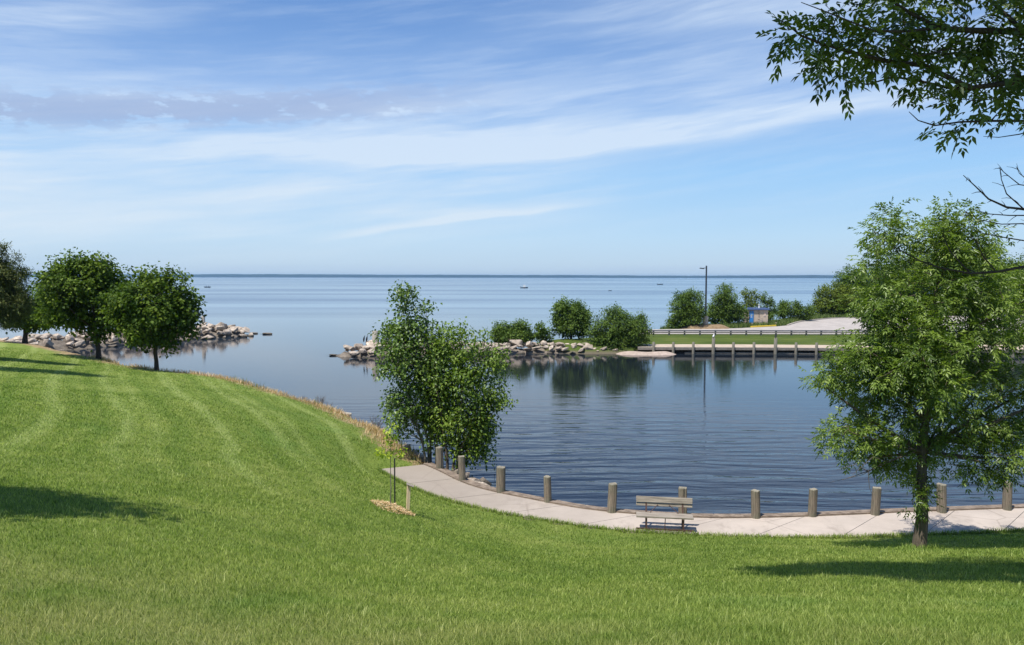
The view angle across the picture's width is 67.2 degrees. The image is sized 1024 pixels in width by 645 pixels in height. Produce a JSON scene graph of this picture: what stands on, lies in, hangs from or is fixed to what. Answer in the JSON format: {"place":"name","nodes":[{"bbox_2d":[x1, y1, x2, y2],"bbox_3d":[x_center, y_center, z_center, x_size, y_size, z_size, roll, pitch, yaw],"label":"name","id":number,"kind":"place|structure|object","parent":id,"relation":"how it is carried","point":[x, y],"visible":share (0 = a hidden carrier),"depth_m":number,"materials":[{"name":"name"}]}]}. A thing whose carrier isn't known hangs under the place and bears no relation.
{"place":"outdoors","nodes":[
{"label":"outdoors","id":0,"kind":"place"},
{"bbox_2d":[28,274,845,277],"bbox_3d":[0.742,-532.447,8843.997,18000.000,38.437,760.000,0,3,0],"label":"shore","id":1,"kind":"structure","parent":0,"point":[473,276],"depth_m":8590.67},
{"bbox_2d":[412,316,519,471],"bbox_3d":[-1.803,2.772,29.385,4.348,6.115,3.062,2,4,26],"label":"box elder tree","id":2,"kind":"object","parent":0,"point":[478,425],"visible":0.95,"depth_m":28.97,"materials":[{"name":"green plant"}]},
{"bbox_2d":[0,277,1023,513],"bbox_3d":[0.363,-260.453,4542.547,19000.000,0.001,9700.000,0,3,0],"label":"water","id":3,"kind":"structure","parent":0,"point":[720,433],"depth_m":51.62,"materials":[{"name":"blue liquid"}]},
{"bbox_2d":[28,328,247,349],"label":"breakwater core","id":4,"kind":"object","parent":3,"relation":"in","point":[59,343],"visible":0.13,"depth_m":81.79,"materials":[{"name":"grey stone"}]},
{"bbox_2d":[13,336,22,340],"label":"rock","id":5,"kind":"object","parent":4,"relation":"on","point":[17,338],"visible":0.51,"depth_m":75.70,"materials":[{"name":"grey stone"}]},
{"bbox_2d":[28,338,35,342],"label":"rock","id":6,"kind":"object","parent":4,"relation":"on","point":[31,340],"visible":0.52,"depth_m":76.26,"materials":[{"name":"grey stone"}]},
{"bbox_2d":[30,333,41,339],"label":"rock","id":7,"kind":"object","parent":4,"relation":"on","point":[37,336],"visible":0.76,"depth_m":78.04,"materials":[{"name":"grey stone"}]},
{"bbox_2d":[42,339,53,346],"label":"rock","id":8,"kind":"object","parent":4,"relation":"on","point":[47,343],"visible":1,"depth_m":76.62,"materials":[{"name":"grey stone"}]},
{"bbox_2d":[52,333,61,338],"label":"rock","id":9,"kind":"object","parent":4,"relation":"on","point":[56,335],"visible":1,"depth_m":78.85,"materials":[{"name":"grey stone"}]},
{"bbox_2d":[65,341,73,346],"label":"rock","id":10,"kind":"object","parent":4,"relation":"on","point":[67,344],"visible":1,"depth_m":78.29,"materials":[{"name":"grey stone"}]},
{"bbox_2d":[65,336,74,342],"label":"rock","id":11,"kind":"object","parent":4,"relation":"on","point":[69,338],"visible":0.81,"depth_m":79.01,"materials":[{"name":"grey stone"}]},
{"bbox_2d":[73,341,84,348],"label":"rock","id":12,"kind":"object","parent":4,"relation":"on","point":[78,344],"visible":1,"depth_m":78.77,"materials":[{"name":"grey stone"}]},
{"bbox_2d":[108,335,119,342],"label":"rock","id":13,"kind":"object","parent":4,"relation":"on","point":[112,339],"visible":0.72,"depth_m":82.92,"materials":[{"name":"grey stone"}]},
{"bbox_2d":[214,326,224,330],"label":"rock","id":14,"kind":"object","parent":4,"relation":"on","point":[220,328],"visible":0.94,"depth_m":95.27,"materials":[{"name":"grey stone"}]},
{"bbox_2d":[215,322,225,328],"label":"rock","id":15,"kind":"object","parent":4,"relation":"on","point":[221,324],"visible":0.57,"depth_m":96.21,"materials":[{"name":"grey stone"}]},
{"bbox_2d":[216,330,225,334],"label":"rock","id":16,"kind":"object","parent":4,"relation":"on","point":[220,332],"visible":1,"depth_m":94.43,"materials":[{"name":"grey stone"}]},
{"bbox_2d":[223,329,231,333],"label":"rock","id":17,"kind":"object","parent":4,"relation":"on","point":[227,331],"visible":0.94,"depth_m":95.47,"materials":[{"name":"grey stone"}]},
{"bbox_2d":[229,326,237,331],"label":"rock","id":18,"kind":"object","parent":4,"relation":"on","point":[233,329],"visible":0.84,"depth_m":96.76,"materials":[{"name":"grey stone"}]},
{"bbox_2d":[241,327,249,332],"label":"rock","id":19,"kind":"object","parent":4,"relation":"on","point":[246,329],"visible":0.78,"depth_m":98.17,"materials":[{"name":"grey stone"}]},
{"bbox_2d":[336,346,478,356],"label":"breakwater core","id":20,"kind":"object","parent":3,"relation":"in","point":[344,354],"visible":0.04,"depth_m":72.68,"materials":[{"name":"stone"}]},
{"bbox_2d":[343,345,351,349],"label":"rock","id":21,"kind":"object","parent":20,"relation":"on","point":[346,347],"visible":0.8,"depth_m":73.43,"materials":[{"name":"grey stone"}]},
{"bbox_2d":[349,351,359,355],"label":"rock","id":22,"kind":"object","parent":20,"relation":"on","point":[353,353],"visible":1,"depth_m":71.57,"materials":[{"name":"grey stone"}]},
{"bbox_2d":[354,343,363,350],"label":"rock","id":23,"kind":"object","parent":20,"relation":"on","point":[358,346],"visible":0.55,"depth_m":73.87,"materials":[{"name":"grey stone"}]},
{"bbox_2d":[359,348,366,353],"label":"rock","id":24,"kind":"object","parent":20,"relation":"on","point":[362,351],"visible":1,"depth_m":71.96,"materials":[{"name":"grey stone"}]},
{"bbox_2d":[366,340,375,348],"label":"rock","id":25,"kind":"object","parent":20,"relation":"on","point":[370,343],"visible":0.77,"depth_m":73.76,"materials":[{"name":"beige stone"}]},
{"bbox_2d":[367,348,374,354],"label":"rock","id":26,"kind":"object","parent":20,"relation":"on","point":[370,351],"visible":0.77,"depth_m":72.21,"materials":[{"name":"grey stone"}]},
{"bbox_2d":[372,329,378,342],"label":"marker post","id":27,"kind":"object","parent":20,"relation":"on","point":[373,335],"visible":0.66,"depth_m":73.94,"materials":[{"name":"concrete"}]},
{"bbox_2d":[479,477,491,484],"bbox_3d":[-1.023,5.867,27.892,0.481,0.350,0.379,28,19,24],"label":"rock","id":28,"kind":"object","parent":3,"relation":"in","point":[484,480],"visible":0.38,"depth_m":27.88,"materials":[{"name":"grey stone"}]},
{"bbox_2d":[478,345,561,353],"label":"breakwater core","id":29,"kind":"object","parent":3,"relation":"in","point":[540,350],"visible":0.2,"depth_m":76.14,"materials":[{"name":"grey stone"}]},
{"bbox_2d":[487,317,537,347],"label":"round bush","id":30,"kind":"object","parent":29,"relation":"on","point":[520,330],"visible":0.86,"depth_m":77.82,"materials":[{"name":"green plant"}]},
{"bbox_2d":[508,339,522,345],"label":"rock","id":31,"kind":"object","parent":29,"relation":"on","point":[515,342],"visible":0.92,"depth_m":76.60,"materials":[{"name":"grey stone"}]},
{"bbox_2d":[525,341,532,347],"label":"rock","id":32,"kind":"object","parent":29,"relation":"on","point":[529,344],"visible":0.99,"depth_m":76.46,"materials":[{"name":"beige stone"}]},
{"bbox_2d":[554,342,564,346],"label":"rock","id":33,"kind":"object","parent":29,"relation":"on","point":[560,344],"visible":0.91,"depth_m":76.56,"materials":[{"name":"grey stone"}]},
{"bbox_2d":[637,347,1023,356],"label":"timber quay","id":34,"kind":"structure","parent":3,"relation":"in","point":[742,350],"depth_m":75.64,"materials":[{"name":"grey wood"}]},
{"bbox_2d":[652,342,654,351],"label":"quay post","id":35,"kind":"object","parent":34,"relation":"attached to","point":[653,346],"visible":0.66,"depth_m":75.52,"materials":[{"name":"grey wood"}]},
{"bbox_2d":[672,342,674,353],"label":"quay post","id":36,"kind":"object","parent":34,"relation":"attached to","point":[673,347],"visible":0.66,"depth_m":75.50,"materials":[{"name":"grey wood"}]},
{"bbox_2d":[692,342,694,353],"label":"quay post","id":37,"kind":"object","parent":34,"relation":"attached to","point":[693,347],"visible":0.66,"depth_m":75.48,"materials":[{"name":"grey wood"}]},
{"bbox_2d":[712,337,714,353],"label":"quay post","id":38,"kind":"object","parent":34,"relation":"attached to","point":[713,345],"visible":0.66,"depth_m":75.40,"materials":[{"name":"grey wood"}]},
{"bbox_2d":[732,342,734,353],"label":"quay post","id":39,"kind":"object","parent":34,"relation":"attached to","point":[733,347],"visible":0.66,"depth_m":75.41,"materials":[{"name":"grey wood"}]},
{"bbox_2d":[774,338,776,353],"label":"quay post","id":40,"kind":"object","parent":34,"relation":"attached to","point":[775,345],"visible":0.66,"depth_m":75.25,"materials":[{"name":"grey wood"}]},
{"bbox_2d":[794,342,797,353],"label":"quay post","id":41,"kind":"object","parent":34,"relation":"attached to","point":[796,347],"visible":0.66,"depth_m":75.14,"materials":[{"name":"grey wood"}]},
{"bbox_2d":[815,343,817,354],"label":"quay post","id":42,"kind":"object","parent":34,"relation":"attached to","point":[816,348],"visible":0.66,"depth_m":74.97,"materials":[{"name":"grey wood"}]},
{"bbox_2d":[0,340,1023,644],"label":"lawn","id":43,"kind":"structure","parent":0,"point":[292,434],"depth_m":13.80,"materials":[{"name":"green plant"}]},
{"bbox_2d":[0,239,36,333],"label":"maple tree","id":44,"kind":"object","parent":43,"relation":"on","point":[14,300],"visible":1,"depth_m":40.78,"materials":[{"name":"green plant"}]},
{"bbox_2d":[0,289,66,343],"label":"maple tree","id":45,"kind":"object","parent":43,"relation":"on","point":[27,330],"visible":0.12,"depth_m":57.16,"materials":[{"name":"green plant"}]},
{"bbox_2d":[27,247,135,358],"bbox_3d":[-27.562,-1.109,49.532,6.683,7.510,5.743,-2,4,-33],"label":"maple tree","id":46,"kind":"object","parent":43,"relation":"on","point":[68,290],"visible":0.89,"depth_m":48.64,"materials":[{"name":"green plant"}]},
{"bbox_2d":[94,261,207,369],"bbox_3d":[-21.010,-0.265,45.571,5.216,6.738,6.020,3,5,44],"label":"maple tree","id":47,"kind":"object","parent":43,"relation":"on","point":[167,317],"visible":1,"depth_m":44.69,"materials":[{"name":"green plant"}]},
{"bbox_2d":[90,355,427,463],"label":"dry grass","id":48,"kind":"structure","parent":43,"relation":"on","point":[369,427],"depth_m":37.62,"materials":[{"name":"beige plant"}]},
{"bbox_2d":[369,416,382,427],"bbox_3d":[-6.059,4.638,34.689,0.832,1.056,0.528,0,3,0],"label":"bare shrub","id":49,"kind":"object","parent":43,"relation":"on","point":[378,423],"visible":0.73,"depth_m":34.65,"materials":[{"name":"brown plant"}]},
{"bbox_2d":[370,499,414,515],"bbox_3d":[-2.847,4.405,18.201,1.139,0.570,1.297,0,3,0],"label":"mulch ring","id":50,"kind":"object","parent":43,"relation":"on","point":[395,505],"visible":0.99,"depth_m":18.05,"materials":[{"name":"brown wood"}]},
{"bbox_2d":[375,417,407,507],"bbox_3d":[-2.858,3.421,18.201,0.798,2.478,0.532,0,3,0],"label":"sapling","id":51,"kind":"object","parent":50,"relation":"on","point":[391,442],"visible":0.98,"depth_m":18.16,"materials":[{"name":"green plant"}]},
{"bbox_2d":[394,458,395,502],"bbox_3d":[-2.895,4.038,19.017,0.033,1.403,0.041,0,3,0],"label":"garden stake","id":52,"kind":"object","parent":43,"relation":"on","point":[394,483],"visible":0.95,"depth_m":19.00,"materials":[{"name":"metal"}]},
{"bbox_2d":[406,483,413,509],"bbox_3d":[-2.542,4.431,19.190,0.205,0.890,0.109,-1,4,-20],"label":"marker post","id":53,"kind":"object","parent":43,"relation":"on","point":[409,486],"visible":0.79,"depth_m":19.16,"materials":[{"name":"brown wood"}]},
{"bbox_2d":[366,279,458,463],"bbox_3d":[-3.615,2.034,29.899,3.909,7.420,3.668,0,3,0],"label":"poplar tree","id":54,"kind":"object","parent":43,"relation":"on","point":[401,343],"visible":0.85,"depth_m":29.25,"materials":[{"name":"green plant"}]},
{"bbox_2d":[384,465,1023,538],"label":"walkway","id":55,"kind":"structure","parent":43,"relation":"on","point":[425,477],"depth_m":22.01,"materials":[{"name":"concrete"}]},
{"bbox_2d":[436,446,443,468],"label":"bollard","id":56,"kind":"object","parent":55,"relation":"on","point":[439,458],"visible":0.59,"depth_m":27.60,"materials":[{"name":"grey wood"}]},
{"bbox_2d":[458,455,465,481],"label":"bollard","id":57,"kind":"object","parent":55,"relation":"on","point":[461,468],"visible":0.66,"depth_m":26.01,"materials":[{"name":"grey wood"}]},
{"bbox_2d":[496,466,505,492],"bbox_3d":[-0.368,5.516,24.763,0.318,1.791,0.312,0,3,0],"label":"bollard","id":58,"kind":"object","parent":55,"relation":"on","point":[500,478],"visible":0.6,"depth_m":24.62,"materials":[{"name":"grey wood"}]},
{"bbox_2d":[544,475,551,502],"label":"bollard","id":59,"kind":"object","parent":55,"relation":"on","point":[547,490],"visible":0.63,"depth_m":23.57,"materials":[{"name":"grey wood"}]},
{"bbox_2d":[607,482,616,512],"bbox_3d":[2.925,5.630,22.675,0.337,1.818,0.294,0,3,0],"label":"bollard","id":60,"kind":"object","parent":55,"relation":"on","point":[612,498],"visible":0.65,"depth_m":22.55,"materials":[{"name":"grey wood"}]},
{"bbox_2d":[636,496,693,531],"bbox_3d":[4.191,5.253,21.131,1.550,0.822,0.518,1,3,9],"label":"park bench","id":61,"kind":"object","parent":55,"relation":"on","point":[664,501],"visible":1,"depth_m":21.22,"materials":[{"name":"brown wood"}]},
{"bbox_2d":[423,463,1023,517],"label":"timber kerb","id":62,"kind":"structure","parent":55,"relation":"on","point":[451,474],"depth_m":22.89,"materials":[{"name":"brown wood"}]},
{"bbox_2d":[678,486,686,513],"bbox_3d":[4.970,5.661,22.400,0.287,1.792,0.312,0,3,0],"label":"bollard","id":63,"kind":"object","parent":62,"relation":"on","point":[682,492],"visible":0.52,"depth_m":22.25,"materials":[{"name":"grey wood"}]},
{"bbox_2d":[751,489,760,518],"bbox_3d":[7.025,5.690,22.163,0.327,1.769,0.255,0,3,0],"label":"bollard","id":64,"kind":"object","parent":55,"relation":"on","point":[755,503],"visible":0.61,"depth_m":22.04,"materials":[{"name":"grey wood"}]},
{"bbox_2d":[808,488,817,516],"bbox_3d":[8.684,5.681,22.318,0.282,1.774,0.275,0,3,0],"label":"bollard","id":65,"kind":"object","parent":55,"relation":"on","point":[812,502],"visible":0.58,"depth_m":22.19,"materials":[{"name":"grey wood"}]},
{"bbox_2d":[870,487,881,515],"bbox_3d":[10.579,5.671,22.472,0.328,1.780,0.238,3,4,37],"label":"bollard","id":66,"kind":"object","parent":55,"relation":"on","point":[875,501],"visible":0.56,"depth_m":22.34,"materials":[{"name":"grey wood"}]},
{"bbox_2d":[936,483,946,512],"bbox_3d":[12.674,5.648,22.713,0.319,1.804,0.285,1,4,22],"label":"bollard","id":67,"kind":"object","parent":55,"relation":"on","point":[941,487],"visible":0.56,"depth_m":22.59,"materials":[{"name":"grey wood"}]},
{"bbox_2d":[1002,481,1012,510],"bbox_3d":[14.764,5.639,22.977,0.261,1.797,0.276,0,3,0],"label":"bollard","id":68,"kind":"object","parent":55,"relation":"on","point":[1006,501],"visible":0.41,"depth_m":22.85,"materials":[{"name":"grey wood"}]},
{"bbox_2d":[755,0,1023,274],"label":"ash tree","id":69,"kind":"object","parent":43,"relation":"on","point":[986,47],"visible":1,"depth_m":9.46,"materials":[{"name":"green plant"}]},
{"bbox_2d":[797,191,1023,548],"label":"ash tree","id":70,"kind":"object","parent":43,"relation":"on","point":[927,361],"visible":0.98,"depth_m":16.78,"materials":[{"name":"green plant"}]},
{"bbox_2d":[0,0,1023,275],"label":"sky","id":71,"kind":"structure","parent":0,"point":[361,137],"materials":[{"name":"blue"}]},
{"bbox_2d":[617,351,675,354],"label":"gravel beach","id":72,"kind":"structure","parent":0,"point":[644,353],"depth_m":74.68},
{"bbox_2d":[375,467,1023,549],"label":"edge grass","id":73,"kind":"structure","parent":0,"point":[601,527],"depth_m":20.83,"materials":[{"name":"green plant"}]},
{"bbox_2d":[528,302,1022,353],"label":"lawn","id":74,"kind":"structure","parent":0,"point":[788,339],"depth_m":82.76,"materials":[{"name":"green plant"}]},
{"bbox_2d":[531,320,556,342],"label":"shrub","id":75,"kind":"object","parent":74,"relation":"on","point":[539,335],"visible":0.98,"depth_m":78.20,"materials":[{"name":"green plant"}]},
{"bbox_2d":[549,294,595,338],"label":"rounded tree","id":76,"kind":"object","parent":74,"relation":"on","point":[570,318],"visible":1,"depth_m":79.51,"materials":[{"name":"green plant"}]},
{"bbox_2d":[582,345,592,349],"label":"rock","id":77,"kind":"object","parent":74,"relation":"on","point":[588,347],"visible":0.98,"depth_m":75.95,"materials":[{"name":"grey stone"}]},
{"bbox_2d":[583,301,655,349],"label":"willow bush","id":78,"kind":"object","parent":74,"relation":"on","point":[624,329],"visible":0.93,"depth_m":76.84,"materials":[{"name":"green plant"}]},
{"bbox_2d":[664,287,709,328],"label":"shore tree","id":79,"kind":"object","parent":74,"relation":"on","point":[688,313],"visible":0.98,"depth_m":97.77,"materials":[{"name":"green plant"}]},
{"bbox_2d":[660,323,746,328],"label":"verge weeds","id":80,"kind":"object","parent":74,"relation":"on","point":[663,327],"visible":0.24,"depth_m":98.32,"materials":[{"name":"plant"}]},
{"bbox_2d":[700,266,707,323],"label":"street lamp","id":81,"kind":"object","parent":74,"relation":"on","point":[706,319],"visible":0.81,"depth_m":98.15,"materials":[{"name":"metal"}]},
{"bbox_2d":[679,324,729,328],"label":"dirt heap","id":82,"kind":"object","parent":74,"relation":"on","point":[708,326],"visible":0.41,"depth_m":97.46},
{"bbox_2d":[707,279,751,324],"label":"shore tree","id":83,"kind":"object","parent":74,"relation":"on","point":[726,310],"visible":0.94,"depth_m":101.83,"materials":[{"name":"green plant"}]},
{"bbox_2d":[739,286,763,307],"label":"shore tree","id":84,"kind":"object","parent":74,"relation":"on","point":[747,299],"visible":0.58,"depth_m":107.13,"materials":[{"name":"green plant"}]},
{"bbox_2d":[744,304,769,322],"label":"restroom hut","id":85,"kind":"object","parent":74,"relation":"on","point":[758,313],"visible":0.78,"depth_m":103.35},
{"bbox_2d":[749,311,753,322],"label":"door","id":86,"kind":"structure","parent":85,"relation":"in","point":[751,312],"depth_m":103.38,"materials":[{"name":"blue metal"}]},
{"bbox_2d":[760,291,777,321],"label":"shore tree","id":87,"kind":"object","parent":74,"relation":"on","point":[769,302],"visible":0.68,"depth_m":107.27,"materials":[{"name":"green plant"}]},
{"bbox_2d":[774,298,795,319],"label":"shrub","id":88,"kind":"object","parent":74,"relation":"on","point":[783,309],"visible":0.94,"depth_m":111.69,"materials":[{"name":"green plant"}]},
{"bbox_2d":[720,313,860,327],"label":"verge weeds","id":89,"kind":"object","parent":74,"relation":"on","point":[785,321],"visible":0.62,"depth_m":104.91,"materials":[{"name":"green plant"}]},
{"bbox_2d":[788,300,818,319],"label":"shrub","id":90,"kind":"object","parent":74,"relation":"on","point":[798,309],"visible":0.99,"depth_m":111.72,"materials":[{"name":"green plant"}]},
{"bbox_2d":[649,330,1017,335],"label":"guard rail","id":91,"kind":"object","parent":74,"relation":"on","point":[794,331],"visible":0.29,"depth_m":86.66,"materials":[{"name":"grey wood"}]},
{"bbox_2d":[808,278,866,314],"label":"shore tree","id":92,"kind":"object","parent":74,"relation":"on","point":[828,294],"visible":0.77,"depth_m":122.89,"materials":[{"name":"green plant"}]},
{"bbox_2d":[830,263,879,312],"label":"shore tree","id":93,"kind":"object","parent":74,"relation":"on","point":[845,280],"visible":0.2,"depth_m":132.92,"materials":[{"name":"green plant"}]},
{"bbox_2d":[787,314,964,324],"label":"kerb","id":94,"kind":"structure","parent":74,"relation":"on","point":[819,319],"depth_m":114.18,"materials":[{"name":"concrete"}]},
{"bbox_2d":[861,252,927,313],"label":"shore tree","id":95,"kind":"object","parent":74,"relation":"on","point":[870,273],"visible":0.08,"depth_m":127.13,"materials":[{"name":"green plant"}]},
{"bbox_2d":[907,244,972,313],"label":"shore tree","id":96,"kind":"object","parent":74,"relation":"on","point":[929,272],"visible":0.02,"depth_m":127.91,"materials":[{"name":"green plant"}]},
{"bbox_2d":[946,248,1012,313],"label":"shore tree","id":97,"kind":"object","parent":74,"relation":"on","point":[983,278],"visible":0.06,"depth_m":123.34,"materials":[{"name":"green plant"}]},
{"bbox_2d":[982,252,1023,313],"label":"shore tree","id":98,"kind":"object","parent":74,"relation":"on","point":[1017,262],"visible":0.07,"depth_m":120.49,"materials":[{"name":"green plant"}]},
{"bbox_2d":[638,344,1023,349],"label":"quay path","id":99,"kind":"structure","parent":0,"point":[736,345],"depth_m":77.86,"materials":[{"name":"beige concrete"}]},
{"bbox_2d":[650,315,1022,333],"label":"road","id":100,"kind":"structure","parent":0,"point":[833,324],"depth_m":99.55,"materials":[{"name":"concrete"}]},
{"bbox_2d":[750,325,775,327],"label":"parking beam","id":101,"kind":"structure","parent":100,"relation":"on","point":[763,326],"depth_m":100.67,"materials":[{"name":"yellow concrete"}]}
]}

